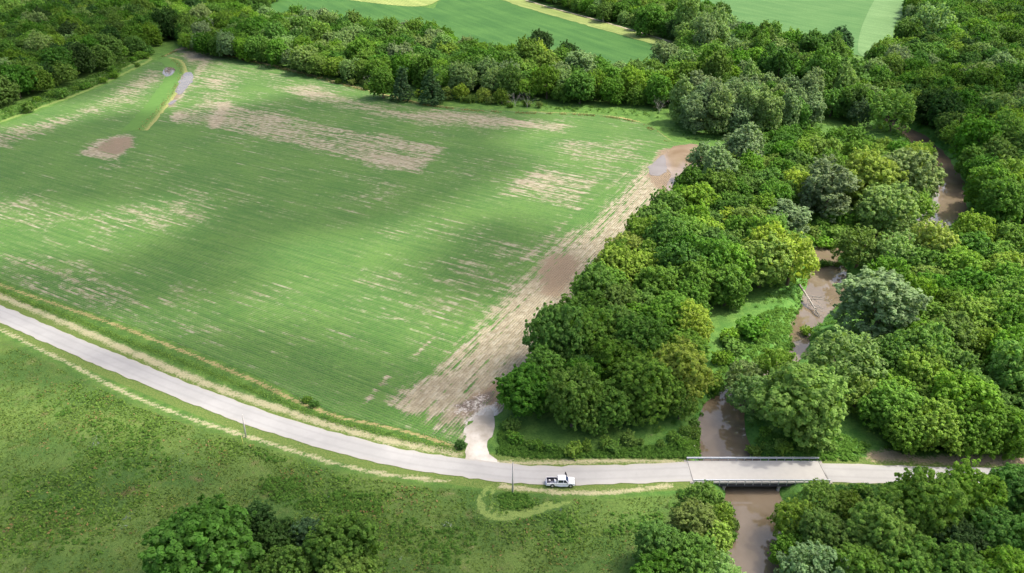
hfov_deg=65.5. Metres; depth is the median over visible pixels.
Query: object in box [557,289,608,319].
broadleaf tree
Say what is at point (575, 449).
shrub
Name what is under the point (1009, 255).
broadleaf tree
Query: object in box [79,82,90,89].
shrub
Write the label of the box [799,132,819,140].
broadleaf tree
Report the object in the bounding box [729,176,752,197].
broadleaf tree
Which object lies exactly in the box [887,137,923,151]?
broadleaf tree
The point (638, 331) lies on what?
broadleaf tree
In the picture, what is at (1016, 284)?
broadleaf tree
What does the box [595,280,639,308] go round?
broadleaf tree
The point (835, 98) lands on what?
willow tree
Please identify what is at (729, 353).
shrub
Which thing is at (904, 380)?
broadleaf tree
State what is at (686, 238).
broadleaf tree
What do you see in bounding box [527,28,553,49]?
broadleaf tree
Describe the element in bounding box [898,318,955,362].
broadleaf tree
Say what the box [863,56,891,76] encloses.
broadleaf tree
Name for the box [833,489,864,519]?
willow tree
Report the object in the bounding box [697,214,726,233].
broadleaf tree
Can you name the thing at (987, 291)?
broadleaf tree
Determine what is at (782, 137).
broadleaf tree
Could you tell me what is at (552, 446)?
shrub
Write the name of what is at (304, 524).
broadleaf tree
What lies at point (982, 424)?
broadleaf tree
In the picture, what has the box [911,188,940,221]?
willow tree
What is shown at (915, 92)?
willow tree
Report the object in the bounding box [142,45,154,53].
shrub
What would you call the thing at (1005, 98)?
broadleaf tree
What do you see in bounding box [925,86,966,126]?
broadleaf tree
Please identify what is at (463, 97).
shrub
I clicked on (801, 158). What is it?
broadleaf tree
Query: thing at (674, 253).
broadleaf tree
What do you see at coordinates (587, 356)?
broadleaf tree
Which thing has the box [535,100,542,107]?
shrub
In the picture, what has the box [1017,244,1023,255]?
broadleaf tree
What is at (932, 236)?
broadleaf tree
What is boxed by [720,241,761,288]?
broadleaf tree
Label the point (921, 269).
broadleaf tree
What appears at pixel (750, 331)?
shrub
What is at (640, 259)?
broadleaf tree
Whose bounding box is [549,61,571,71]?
willow tree
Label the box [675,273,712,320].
broadleaf tree
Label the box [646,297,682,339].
broadleaf tree
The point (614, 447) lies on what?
shrub
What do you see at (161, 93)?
grass waterway
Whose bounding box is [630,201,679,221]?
broadleaf tree
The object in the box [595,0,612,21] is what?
broadleaf tree
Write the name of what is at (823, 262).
shrub
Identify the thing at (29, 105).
shrub
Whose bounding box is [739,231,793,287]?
broadleaf tree
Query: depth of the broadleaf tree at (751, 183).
290.26 m
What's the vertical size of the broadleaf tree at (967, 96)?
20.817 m
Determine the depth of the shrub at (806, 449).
171.88 m
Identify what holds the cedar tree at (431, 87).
on the ground at (544, 428)
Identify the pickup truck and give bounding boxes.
[546,472,574,487]
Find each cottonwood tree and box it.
[564,49,597,68]
[649,39,678,65]
[685,140,711,167]
[702,140,739,176]
[761,44,799,81]
[767,198,812,237]
[799,40,840,97]
[828,25,854,49]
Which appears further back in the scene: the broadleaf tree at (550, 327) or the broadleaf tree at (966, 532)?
the broadleaf tree at (550, 327)
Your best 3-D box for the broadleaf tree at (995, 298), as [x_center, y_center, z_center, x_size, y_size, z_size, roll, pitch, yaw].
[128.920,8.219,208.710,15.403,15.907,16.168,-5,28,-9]
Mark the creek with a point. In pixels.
(722, 426)
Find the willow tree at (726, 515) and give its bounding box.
[712,501,734,528]
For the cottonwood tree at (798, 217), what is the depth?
260.84 m
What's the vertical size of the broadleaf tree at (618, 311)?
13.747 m
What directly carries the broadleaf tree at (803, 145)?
on the ground at (544, 428)
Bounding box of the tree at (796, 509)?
[766,497,817,543]
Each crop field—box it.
[0,49,696,444]
[270,0,666,67]
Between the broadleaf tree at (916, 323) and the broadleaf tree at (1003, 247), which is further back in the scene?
the broadleaf tree at (1003, 247)
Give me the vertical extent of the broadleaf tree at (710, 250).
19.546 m
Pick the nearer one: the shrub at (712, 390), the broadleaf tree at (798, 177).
the shrub at (712, 390)
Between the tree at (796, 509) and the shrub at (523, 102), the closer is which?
the tree at (796, 509)
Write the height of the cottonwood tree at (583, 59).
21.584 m
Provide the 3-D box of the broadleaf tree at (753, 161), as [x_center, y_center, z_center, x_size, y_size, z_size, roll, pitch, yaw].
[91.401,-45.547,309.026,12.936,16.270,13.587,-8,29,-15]
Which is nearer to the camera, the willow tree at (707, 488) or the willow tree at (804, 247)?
the willow tree at (707, 488)
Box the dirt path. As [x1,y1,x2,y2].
[526,0,671,41]
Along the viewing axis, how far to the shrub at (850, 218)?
278.08 m
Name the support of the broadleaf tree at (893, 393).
on the ground at (544, 428)
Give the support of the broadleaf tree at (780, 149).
on the ground at (544, 428)
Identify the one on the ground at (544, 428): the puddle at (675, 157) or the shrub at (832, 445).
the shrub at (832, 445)
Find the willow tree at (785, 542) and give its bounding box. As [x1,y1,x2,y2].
[767,531,811,568]
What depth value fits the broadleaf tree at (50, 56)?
452.94 m
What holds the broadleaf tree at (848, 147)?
on the ground at (544, 428)
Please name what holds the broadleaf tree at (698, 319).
on the ground at (544, 428)
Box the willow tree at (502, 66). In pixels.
[494,58,519,88]
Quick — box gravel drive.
[464,407,496,461]
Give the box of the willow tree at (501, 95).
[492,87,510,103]
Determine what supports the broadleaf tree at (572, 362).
on the ground at (544, 428)
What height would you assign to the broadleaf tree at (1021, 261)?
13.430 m
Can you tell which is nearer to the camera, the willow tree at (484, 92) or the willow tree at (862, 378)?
the willow tree at (862, 378)
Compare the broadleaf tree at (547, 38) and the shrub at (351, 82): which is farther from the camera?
the broadleaf tree at (547, 38)
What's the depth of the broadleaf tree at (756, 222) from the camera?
249.24 m
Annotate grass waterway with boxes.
[122,57,187,130]
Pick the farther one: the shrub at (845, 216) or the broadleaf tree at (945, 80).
the broadleaf tree at (945, 80)
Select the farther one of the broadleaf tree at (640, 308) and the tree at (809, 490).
the broadleaf tree at (640, 308)
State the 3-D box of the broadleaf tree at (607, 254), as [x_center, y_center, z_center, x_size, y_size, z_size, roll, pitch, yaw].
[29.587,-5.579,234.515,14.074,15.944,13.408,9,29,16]
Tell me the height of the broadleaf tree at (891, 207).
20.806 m
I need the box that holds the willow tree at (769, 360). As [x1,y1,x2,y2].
[751,347,798,379]
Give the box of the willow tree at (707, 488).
[681,479,723,515]
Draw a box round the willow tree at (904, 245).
[867,228,922,270]
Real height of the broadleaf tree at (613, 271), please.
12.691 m
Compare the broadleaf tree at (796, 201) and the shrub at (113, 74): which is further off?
the shrub at (113, 74)
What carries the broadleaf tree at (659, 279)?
on the ground at (544, 428)
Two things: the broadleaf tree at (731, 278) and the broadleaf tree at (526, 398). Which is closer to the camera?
the broadleaf tree at (526, 398)
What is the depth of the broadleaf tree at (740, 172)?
299.72 m
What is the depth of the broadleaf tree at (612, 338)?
196.49 m
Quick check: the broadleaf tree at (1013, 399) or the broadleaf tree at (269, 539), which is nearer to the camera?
the broadleaf tree at (269, 539)
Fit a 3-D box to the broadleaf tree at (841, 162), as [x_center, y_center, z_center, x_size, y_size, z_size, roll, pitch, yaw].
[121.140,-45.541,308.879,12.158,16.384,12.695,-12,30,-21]
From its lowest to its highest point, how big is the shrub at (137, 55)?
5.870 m
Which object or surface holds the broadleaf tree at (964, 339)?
on the ground at (544, 428)
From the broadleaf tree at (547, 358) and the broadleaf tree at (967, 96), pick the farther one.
the broadleaf tree at (967, 96)
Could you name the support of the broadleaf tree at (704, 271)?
on the ground at (544, 428)
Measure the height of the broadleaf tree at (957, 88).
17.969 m
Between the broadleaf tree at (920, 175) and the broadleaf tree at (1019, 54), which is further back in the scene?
the broadleaf tree at (1019, 54)
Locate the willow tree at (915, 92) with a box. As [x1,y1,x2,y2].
[901,88,928,117]
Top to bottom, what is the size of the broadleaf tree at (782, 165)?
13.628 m
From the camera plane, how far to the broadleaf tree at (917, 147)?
311.63 m
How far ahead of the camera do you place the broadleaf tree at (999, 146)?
314.10 m
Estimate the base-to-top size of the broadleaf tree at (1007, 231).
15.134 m
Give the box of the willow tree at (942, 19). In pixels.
[911,1,959,33]
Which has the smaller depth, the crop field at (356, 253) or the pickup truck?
the pickup truck
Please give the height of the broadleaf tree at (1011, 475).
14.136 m
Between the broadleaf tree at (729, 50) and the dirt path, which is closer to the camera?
the broadleaf tree at (729, 50)
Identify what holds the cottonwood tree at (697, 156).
on the ground at (544, 428)
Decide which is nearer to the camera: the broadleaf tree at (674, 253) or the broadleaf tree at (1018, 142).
the broadleaf tree at (674, 253)
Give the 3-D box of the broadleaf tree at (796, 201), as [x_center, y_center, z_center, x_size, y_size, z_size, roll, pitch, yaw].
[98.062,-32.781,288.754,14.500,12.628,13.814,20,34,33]
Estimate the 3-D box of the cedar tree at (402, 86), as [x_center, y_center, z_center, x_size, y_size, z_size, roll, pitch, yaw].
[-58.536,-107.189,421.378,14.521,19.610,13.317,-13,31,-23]
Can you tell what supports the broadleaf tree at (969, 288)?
on the ground at (544, 428)
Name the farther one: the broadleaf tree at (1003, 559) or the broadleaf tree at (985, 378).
the broadleaf tree at (985, 378)
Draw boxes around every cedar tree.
[389,66,414,101]
[418,66,446,105]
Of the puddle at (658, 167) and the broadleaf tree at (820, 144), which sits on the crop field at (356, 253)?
the puddle at (658, 167)
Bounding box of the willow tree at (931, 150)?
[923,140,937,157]
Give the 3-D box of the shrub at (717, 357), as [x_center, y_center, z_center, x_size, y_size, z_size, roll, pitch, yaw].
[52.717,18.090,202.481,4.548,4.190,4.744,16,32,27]
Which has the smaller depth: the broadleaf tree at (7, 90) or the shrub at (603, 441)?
the shrub at (603, 441)
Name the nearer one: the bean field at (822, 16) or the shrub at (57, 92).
the shrub at (57, 92)
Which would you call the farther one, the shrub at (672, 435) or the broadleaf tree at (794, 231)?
the broadleaf tree at (794, 231)
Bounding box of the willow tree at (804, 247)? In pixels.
[759,230,819,286]
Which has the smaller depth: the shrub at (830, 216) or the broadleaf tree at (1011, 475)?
the broadleaf tree at (1011, 475)
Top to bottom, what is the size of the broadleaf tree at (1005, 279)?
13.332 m
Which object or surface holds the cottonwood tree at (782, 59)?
on the ground at (544, 428)
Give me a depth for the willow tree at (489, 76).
426.97 m
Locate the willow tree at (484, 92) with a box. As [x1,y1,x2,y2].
[476,87,491,100]
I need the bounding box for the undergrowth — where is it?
[0,54,1023,568]
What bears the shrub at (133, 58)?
on the ground at (544, 428)
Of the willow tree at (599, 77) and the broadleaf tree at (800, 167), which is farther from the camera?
the willow tree at (599, 77)
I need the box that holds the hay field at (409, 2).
[353,0,438,5]
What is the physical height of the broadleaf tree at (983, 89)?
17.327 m
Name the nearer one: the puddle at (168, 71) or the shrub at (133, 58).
the puddle at (168, 71)
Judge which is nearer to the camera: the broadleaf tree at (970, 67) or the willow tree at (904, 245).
the willow tree at (904, 245)
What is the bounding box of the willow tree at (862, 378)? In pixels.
[837,369,879,417]
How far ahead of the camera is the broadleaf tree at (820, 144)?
317.40 m
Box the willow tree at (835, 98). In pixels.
[822,84,846,117]
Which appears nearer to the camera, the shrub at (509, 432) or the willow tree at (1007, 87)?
the shrub at (509, 432)
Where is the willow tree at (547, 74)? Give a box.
[530,62,560,98]
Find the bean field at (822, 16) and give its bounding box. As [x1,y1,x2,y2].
[700,0,897,55]
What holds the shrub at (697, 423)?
on the ground at (544, 428)
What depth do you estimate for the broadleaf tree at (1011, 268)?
224.38 m
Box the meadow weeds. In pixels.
[0,343,683,572]
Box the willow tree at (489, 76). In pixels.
[478,65,510,92]
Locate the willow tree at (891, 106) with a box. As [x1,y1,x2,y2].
[866,84,916,132]
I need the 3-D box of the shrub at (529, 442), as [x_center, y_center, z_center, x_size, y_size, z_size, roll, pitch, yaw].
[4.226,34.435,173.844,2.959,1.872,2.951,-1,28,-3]
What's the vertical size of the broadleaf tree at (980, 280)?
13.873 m
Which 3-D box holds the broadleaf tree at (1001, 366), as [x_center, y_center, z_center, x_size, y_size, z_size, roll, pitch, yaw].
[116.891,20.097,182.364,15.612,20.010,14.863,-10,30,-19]
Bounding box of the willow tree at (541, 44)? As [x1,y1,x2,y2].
[535,37,548,53]
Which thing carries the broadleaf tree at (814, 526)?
on the ground at (544, 428)
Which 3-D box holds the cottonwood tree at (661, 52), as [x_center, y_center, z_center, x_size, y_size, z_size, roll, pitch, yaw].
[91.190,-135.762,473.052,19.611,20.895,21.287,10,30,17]
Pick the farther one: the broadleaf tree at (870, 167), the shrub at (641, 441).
the broadleaf tree at (870, 167)
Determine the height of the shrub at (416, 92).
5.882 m
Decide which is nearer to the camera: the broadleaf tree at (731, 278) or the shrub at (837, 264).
the broadleaf tree at (731, 278)
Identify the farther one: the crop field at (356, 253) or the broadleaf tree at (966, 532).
the crop field at (356, 253)
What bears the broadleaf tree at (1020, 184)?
on the ground at (544, 428)
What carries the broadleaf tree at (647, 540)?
on the ground at (544, 428)
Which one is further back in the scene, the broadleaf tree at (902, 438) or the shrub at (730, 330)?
the shrub at (730, 330)
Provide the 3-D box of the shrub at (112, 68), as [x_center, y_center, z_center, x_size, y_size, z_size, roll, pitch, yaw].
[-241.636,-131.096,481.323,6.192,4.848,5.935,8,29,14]
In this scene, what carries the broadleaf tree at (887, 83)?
on the ground at (544, 428)
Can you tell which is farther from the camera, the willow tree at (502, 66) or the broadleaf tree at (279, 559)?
the willow tree at (502, 66)
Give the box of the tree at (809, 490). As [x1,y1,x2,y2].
[797,477,842,514]
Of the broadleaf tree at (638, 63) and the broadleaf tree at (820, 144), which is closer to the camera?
the broadleaf tree at (820, 144)
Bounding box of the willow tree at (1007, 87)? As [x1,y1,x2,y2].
[994,76,1016,92]
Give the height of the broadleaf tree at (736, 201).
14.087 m
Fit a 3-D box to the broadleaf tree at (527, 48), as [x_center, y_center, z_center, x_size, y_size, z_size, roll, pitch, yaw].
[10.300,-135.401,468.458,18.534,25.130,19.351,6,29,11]
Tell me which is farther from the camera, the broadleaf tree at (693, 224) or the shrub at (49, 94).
the shrub at (49, 94)
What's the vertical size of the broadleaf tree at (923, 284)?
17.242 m
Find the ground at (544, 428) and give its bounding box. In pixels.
[0,0,1023,572]
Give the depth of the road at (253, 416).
175.40 m
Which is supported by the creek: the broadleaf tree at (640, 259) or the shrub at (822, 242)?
the shrub at (822, 242)
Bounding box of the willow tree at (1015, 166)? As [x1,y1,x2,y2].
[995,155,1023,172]
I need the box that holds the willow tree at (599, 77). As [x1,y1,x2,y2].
[587,68,608,99]
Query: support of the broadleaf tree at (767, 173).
on the ground at (544, 428)
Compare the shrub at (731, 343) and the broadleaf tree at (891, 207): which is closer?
the shrub at (731, 343)
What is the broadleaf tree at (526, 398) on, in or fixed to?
on the ground at (544, 428)
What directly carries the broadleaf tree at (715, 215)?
on the ground at (544, 428)
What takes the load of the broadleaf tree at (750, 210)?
on the ground at (544, 428)
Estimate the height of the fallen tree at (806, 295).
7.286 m
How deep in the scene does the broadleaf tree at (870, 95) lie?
389.37 m
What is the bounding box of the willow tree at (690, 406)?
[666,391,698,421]
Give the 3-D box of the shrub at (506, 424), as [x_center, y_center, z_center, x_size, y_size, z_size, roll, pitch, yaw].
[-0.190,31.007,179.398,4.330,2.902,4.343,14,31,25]
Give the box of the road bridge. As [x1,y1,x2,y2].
[684,457,831,491]
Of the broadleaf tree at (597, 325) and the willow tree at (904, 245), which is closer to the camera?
the broadleaf tree at (597, 325)
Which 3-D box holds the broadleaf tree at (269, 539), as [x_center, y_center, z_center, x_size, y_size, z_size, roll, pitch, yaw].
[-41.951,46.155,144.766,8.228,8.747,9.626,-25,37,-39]
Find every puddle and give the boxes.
[162,67,174,76]
[175,72,192,93]
[648,155,666,175]
[664,144,702,190]
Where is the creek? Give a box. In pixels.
[696,115,967,572]
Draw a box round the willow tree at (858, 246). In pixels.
[830,223,885,267]
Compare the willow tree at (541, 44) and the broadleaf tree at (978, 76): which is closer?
the broadleaf tree at (978, 76)
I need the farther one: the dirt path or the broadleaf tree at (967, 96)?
the dirt path
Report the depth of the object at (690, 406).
179.02 m
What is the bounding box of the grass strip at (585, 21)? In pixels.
[504,0,675,47]
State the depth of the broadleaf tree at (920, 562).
135.17 m
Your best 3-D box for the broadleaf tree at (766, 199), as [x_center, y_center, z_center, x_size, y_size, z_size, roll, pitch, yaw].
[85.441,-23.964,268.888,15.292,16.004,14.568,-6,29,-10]
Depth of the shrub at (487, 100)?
417.83 m
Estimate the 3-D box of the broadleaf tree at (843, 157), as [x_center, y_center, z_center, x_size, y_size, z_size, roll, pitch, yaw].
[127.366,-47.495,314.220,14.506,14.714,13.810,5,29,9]
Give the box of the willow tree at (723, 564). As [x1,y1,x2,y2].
[704,548,745,572]
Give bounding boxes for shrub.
[19,101,34,112]
[31,96,41,100]
[45,90,54,96]
[52,87,67,97]
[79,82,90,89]
[98,77,107,82]
[107,66,116,71]
[108,70,119,78]
[128,56,136,60]
[132,51,146,58]
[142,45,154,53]
[142,52,149,58]
[302,395,313,402]
[308,400,319,407]
[335,78,343,83]
[347,79,358,84]
[413,89,425,96]
[453,439,465,449]
[459,95,469,102]
[466,95,475,103]
[484,96,496,104]
[502,415,521,429]
[506,429,518,439]
[507,431,523,444]
[521,100,531,106]
[525,439,537,449]
[532,438,543,450]
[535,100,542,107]
[544,442,557,451]
[564,440,582,460]
[582,438,591,451]
[599,434,612,449]
[604,439,623,453]
[620,428,637,447]
[636,438,644,445]
[656,438,664,447]
[666,429,678,441]
[675,437,689,448]
[678,425,691,436]
[688,425,699,437]
[689,417,699,426]
[707,385,718,395]
[708,370,723,389]
[711,350,728,364]
[719,327,738,340]
[721,333,733,345]
[722,338,745,355]
[724,500,735,515]
[726,350,733,361]
[726,356,738,365]
[728,518,739,530]
[732,531,738,541]
[735,314,768,340]
[744,444,762,456]
[750,320,769,335]
[759,425,770,436]
[772,438,788,450]
[774,441,793,456]
[796,444,811,452]
[799,324,813,335]
[806,224,821,239]
[813,216,829,229]
[815,235,836,248]
[820,208,838,224]
[820,259,828,266]
[824,440,838,451]
[827,224,847,237]
[827,260,833,265]
[833,208,854,225]
[834,261,843,266]
[836,217,852,224]
[839,223,852,232]
[842,212,858,227]
[856,483,872,498]
[863,490,874,500]
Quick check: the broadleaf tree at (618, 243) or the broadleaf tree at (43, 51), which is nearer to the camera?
the broadleaf tree at (618, 243)
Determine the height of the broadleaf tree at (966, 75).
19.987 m
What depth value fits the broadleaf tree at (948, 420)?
167.83 m
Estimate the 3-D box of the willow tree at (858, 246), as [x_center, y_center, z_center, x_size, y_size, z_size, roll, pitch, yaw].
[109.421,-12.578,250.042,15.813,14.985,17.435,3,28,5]
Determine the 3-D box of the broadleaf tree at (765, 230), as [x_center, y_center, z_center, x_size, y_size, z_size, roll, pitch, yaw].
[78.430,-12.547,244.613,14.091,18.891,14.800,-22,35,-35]
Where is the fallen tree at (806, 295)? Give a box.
[798,284,839,316]
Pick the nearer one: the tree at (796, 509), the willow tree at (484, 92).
the tree at (796, 509)
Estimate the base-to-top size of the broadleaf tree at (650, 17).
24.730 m
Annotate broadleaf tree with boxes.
[0,57,15,70]
[0,61,38,97]
[0,75,20,106]
[9,57,43,90]
[35,47,59,57]
[36,46,77,73]
[235,498,276,542]
[251,544,316,572]
[256,516,303,562]
[282,516,324,552]
[319,553,382,572]
[366,64,396,97]
[440,86,451,95]
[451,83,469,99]
[492,359,551,418]
[516,34,544,61]
[522,301,590,362]
[525,342,565,385]
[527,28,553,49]
[540,362,602,435]
[554,357,605,396]
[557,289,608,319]
[557,305,614,355]
[559,39,578,52]
[563,68,596,103]
[564,353,604,377]
[569,260,616,306]
[587,377,633,435]
[588,260,627,291]
[591,326,632,354]
[591,335,643,388]
[593,242,633,283]
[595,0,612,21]
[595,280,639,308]
[604,230,644,251]
[606,303,644,329]
[608,237,630,265]
[610,311,673,356]
[612,352,685,428]
[618,62,647,97]
[621,58,649,70]
[624,211,657,239]
[624,248,661,286]
[624,301,651,319]
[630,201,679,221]
[630,262,680,297]
[630,549,683,572]
[631,287,655,307]
[632,518,691,565]
[633,1,666,35]
[633,237,664,253]
[640,342,676,367]
[641,67,656,84]
[642,209,691,250]
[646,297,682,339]
[649,186,686,217]
[652,239,709,274]
[652,335,718,408]
[655,290,697,326]
[659,231,699,259]
[659,531,718,572]
[664,326,710,364]
[665,18,682,40]
[668,497,720,537]
[669,298,714,343]
[671,57,703,84]
[671,164,705,187]
[673,255,719,301]
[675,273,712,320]
[678,181,721,209]
[679,199,710,217]
[679,212,707,236]
[687,231,732,285]
[687,520,733,556]
[688,229,707,239]
[694,226,740,242]
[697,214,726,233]
[700,208,725,222]
[701,165,737,194]
[709,39,730,55]
[709,263,751,309]
[719,206,733,223]
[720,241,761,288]
[724,214,748,232]
[725,229,746,243]
[726,46,749,65]
[728,193,761,211]
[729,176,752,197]
[730,204,770,223]
[731,164,755,192]
[735,211,784,239]
[737,148,763,171]
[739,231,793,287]
[740,173,765,197]
[742,220,793,257]
[749,190,780,214]
[752,167,783,184]
[758,176,794,204]
[760,153,780,166]
[764,156,797,173]
[765,139,797,160]
[766,210,787,228]
[769,131,796,144]
[771,179,800,204]
[781,166,813,204]
[782,147,813,173]
[784,164,812,174]
[784,226,804,258]
[793,137,817,159]
[796,507,852,556]
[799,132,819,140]
[806,132,842,157]
[809,147,843,165]
[824,147,848,163]
[825,53,873,88]
[829,542,894,572]
[838,82,874,116]
[838,123,868,141]
[840,145,909,205]
[841,137,873,158]
[854,180,921,237]
[857,379,927,429]
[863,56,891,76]
[868,333,892,348]
[870,71,897,91]
[870,329,914,371]
[870,368,923,395]
[873,465,974,546]
[876,79,904,96]
[877,530,939,572]
[879,406,930,454]
[881,147,947,201]
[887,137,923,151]
[888,344,949,391]
[893,70,921,86]
[893,316,927,332]
[895,82,922,95]
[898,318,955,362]
[899,245,945,274]
[903,140,932,170]
[903,272,941,305]
[904,263,947,277]
[908,382,940,416]
[909,216,961,253]
[911,394,969,456]
[912,65,944,88]
[914,86,944,124]
[915,299,948,320]
[917,269,954,289]
[920,306,978,352]
[924,83,951,94]
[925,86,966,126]
[927,365,1004,436]
[928,62,950,74]
[928,73,957,90]
[931,517,995,572]
[932,285,964,309]
[935,247,981,278]
[936,345,985,374]
[940,243,989,270]
[941,283,979,304]
[943,292,1006,331]
[943,405,1007,459]
[944,456,1008,522]
[945,266,1000,295]
[946,367,997,399]
[947,86,981,109]
[948,81,978,93]
[948,109,1001,158]
[950,208,1000,242]
[951,230,998,260]
[958,62,991,71]
[959,67,987,86]
[963,161,1019,209]
[964,84,998,95]
[966,61,1004,91]
[968,322,1008,364]
[968,503,1023,553]
[973,175,1023,225]
[974,97,1006,116]
[974,544,1023,572]
[976,287,1023,329]
[978,287,1007,300]
[979,274,1016,291]
[979,404,1023,460]
[980,89,1020,112]
[981,133,1022,166]
[981,257,1011,272]
[981,337,1023,394]
[982,323,1023,382]
[982,462,1023,515]
[983,49,1017,66]
[984,238,1017,265]
[987,297,1023,340]
[989,104,1023,119]
[989,106,1023,139]
[989,250,1023,266]
[990,260,1023,283]
[993,60,1023,89]
[995,218,1023,250]
[995,387,1023,430]
[1000,268,1023,294]
[1001,177,1023,221]
[1002,130,1023,153]
[1006,46,1023,61]
[1006,148,1023,168]
[1006,491,1023,538]
[1010,170,1023,181]
[1014,96,1023,112]
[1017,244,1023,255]
[1017,253,1023,267]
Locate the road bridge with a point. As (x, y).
(724, 474)
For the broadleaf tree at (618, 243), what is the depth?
240.70 m
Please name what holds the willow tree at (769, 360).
on the ground at (544, 428)
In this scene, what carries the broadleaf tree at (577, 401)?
on the ground at (544, 428)
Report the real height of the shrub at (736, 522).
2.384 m
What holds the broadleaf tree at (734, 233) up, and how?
on the ground at (544, 428)
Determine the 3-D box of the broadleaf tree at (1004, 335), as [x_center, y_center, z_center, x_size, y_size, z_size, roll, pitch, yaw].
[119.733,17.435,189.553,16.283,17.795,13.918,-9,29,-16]
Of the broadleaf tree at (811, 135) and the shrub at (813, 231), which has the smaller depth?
the shrub at (813, 231)
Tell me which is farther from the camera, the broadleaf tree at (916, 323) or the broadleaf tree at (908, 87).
the broadleaf tree at (908, 87)
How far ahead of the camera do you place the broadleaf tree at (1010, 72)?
413.11 m
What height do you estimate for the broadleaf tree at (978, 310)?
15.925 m
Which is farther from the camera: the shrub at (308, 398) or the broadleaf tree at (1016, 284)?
the broadleaf tree at (1016, 284)
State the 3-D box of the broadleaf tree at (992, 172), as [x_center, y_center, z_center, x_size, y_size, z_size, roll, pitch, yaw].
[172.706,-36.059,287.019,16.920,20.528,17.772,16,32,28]
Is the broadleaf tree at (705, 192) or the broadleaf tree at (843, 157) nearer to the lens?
the broadleaf tree at (705, 192)
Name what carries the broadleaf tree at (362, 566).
on the ground at (544, 428)
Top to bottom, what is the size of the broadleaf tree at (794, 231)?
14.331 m
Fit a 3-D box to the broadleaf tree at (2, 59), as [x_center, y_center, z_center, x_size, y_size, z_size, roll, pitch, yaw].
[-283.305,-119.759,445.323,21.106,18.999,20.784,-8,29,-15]
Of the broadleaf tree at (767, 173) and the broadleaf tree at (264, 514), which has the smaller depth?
the broadleaf tree at (264, 514)
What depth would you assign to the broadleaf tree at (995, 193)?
270.94 m
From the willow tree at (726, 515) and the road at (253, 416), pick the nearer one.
the willow tree at (726, 515)
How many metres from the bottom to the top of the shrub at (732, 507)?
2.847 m
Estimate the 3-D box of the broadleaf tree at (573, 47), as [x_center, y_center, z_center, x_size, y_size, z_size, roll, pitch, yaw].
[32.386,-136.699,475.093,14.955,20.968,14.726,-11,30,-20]
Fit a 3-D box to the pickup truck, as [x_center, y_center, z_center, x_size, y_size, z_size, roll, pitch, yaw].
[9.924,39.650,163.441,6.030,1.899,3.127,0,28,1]
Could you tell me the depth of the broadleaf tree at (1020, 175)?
288.67 m
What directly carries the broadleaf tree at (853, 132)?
on the ground at (544, 428)
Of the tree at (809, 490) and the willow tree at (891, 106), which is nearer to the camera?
the tree at (809, 490)
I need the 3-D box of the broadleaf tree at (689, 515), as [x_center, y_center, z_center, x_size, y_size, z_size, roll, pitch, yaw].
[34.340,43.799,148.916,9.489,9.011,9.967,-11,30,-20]
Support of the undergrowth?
on the ground at (544, 428)
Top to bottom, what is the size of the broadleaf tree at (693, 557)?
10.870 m
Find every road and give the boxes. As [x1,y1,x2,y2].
[0,305,692,484]
[821,463,1001,483]
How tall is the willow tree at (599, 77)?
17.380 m
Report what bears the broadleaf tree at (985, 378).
on the ground at (544, 428)
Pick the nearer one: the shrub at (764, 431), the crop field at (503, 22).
the shrub at (764, 431)
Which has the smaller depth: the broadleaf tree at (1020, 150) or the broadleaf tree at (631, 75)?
the broadleaf tree at (1020, 150)
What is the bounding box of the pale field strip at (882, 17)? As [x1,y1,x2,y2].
[858,0,903,55]
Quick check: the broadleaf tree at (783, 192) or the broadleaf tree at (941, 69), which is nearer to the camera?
the broadleaf tree at (783, 192)
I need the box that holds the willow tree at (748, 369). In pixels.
[724,357,763,402]
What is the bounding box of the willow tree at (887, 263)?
[866,251,911,278]
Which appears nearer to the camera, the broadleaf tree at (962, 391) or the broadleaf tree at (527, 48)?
the broadleaf tree at (962, 391)
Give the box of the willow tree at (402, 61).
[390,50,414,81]
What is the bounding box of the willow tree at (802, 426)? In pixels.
[788,407,837,448]
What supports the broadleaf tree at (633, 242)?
on the ground at (544, 428)
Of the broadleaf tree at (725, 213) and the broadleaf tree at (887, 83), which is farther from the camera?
the broadleaf tree at (887, 83)

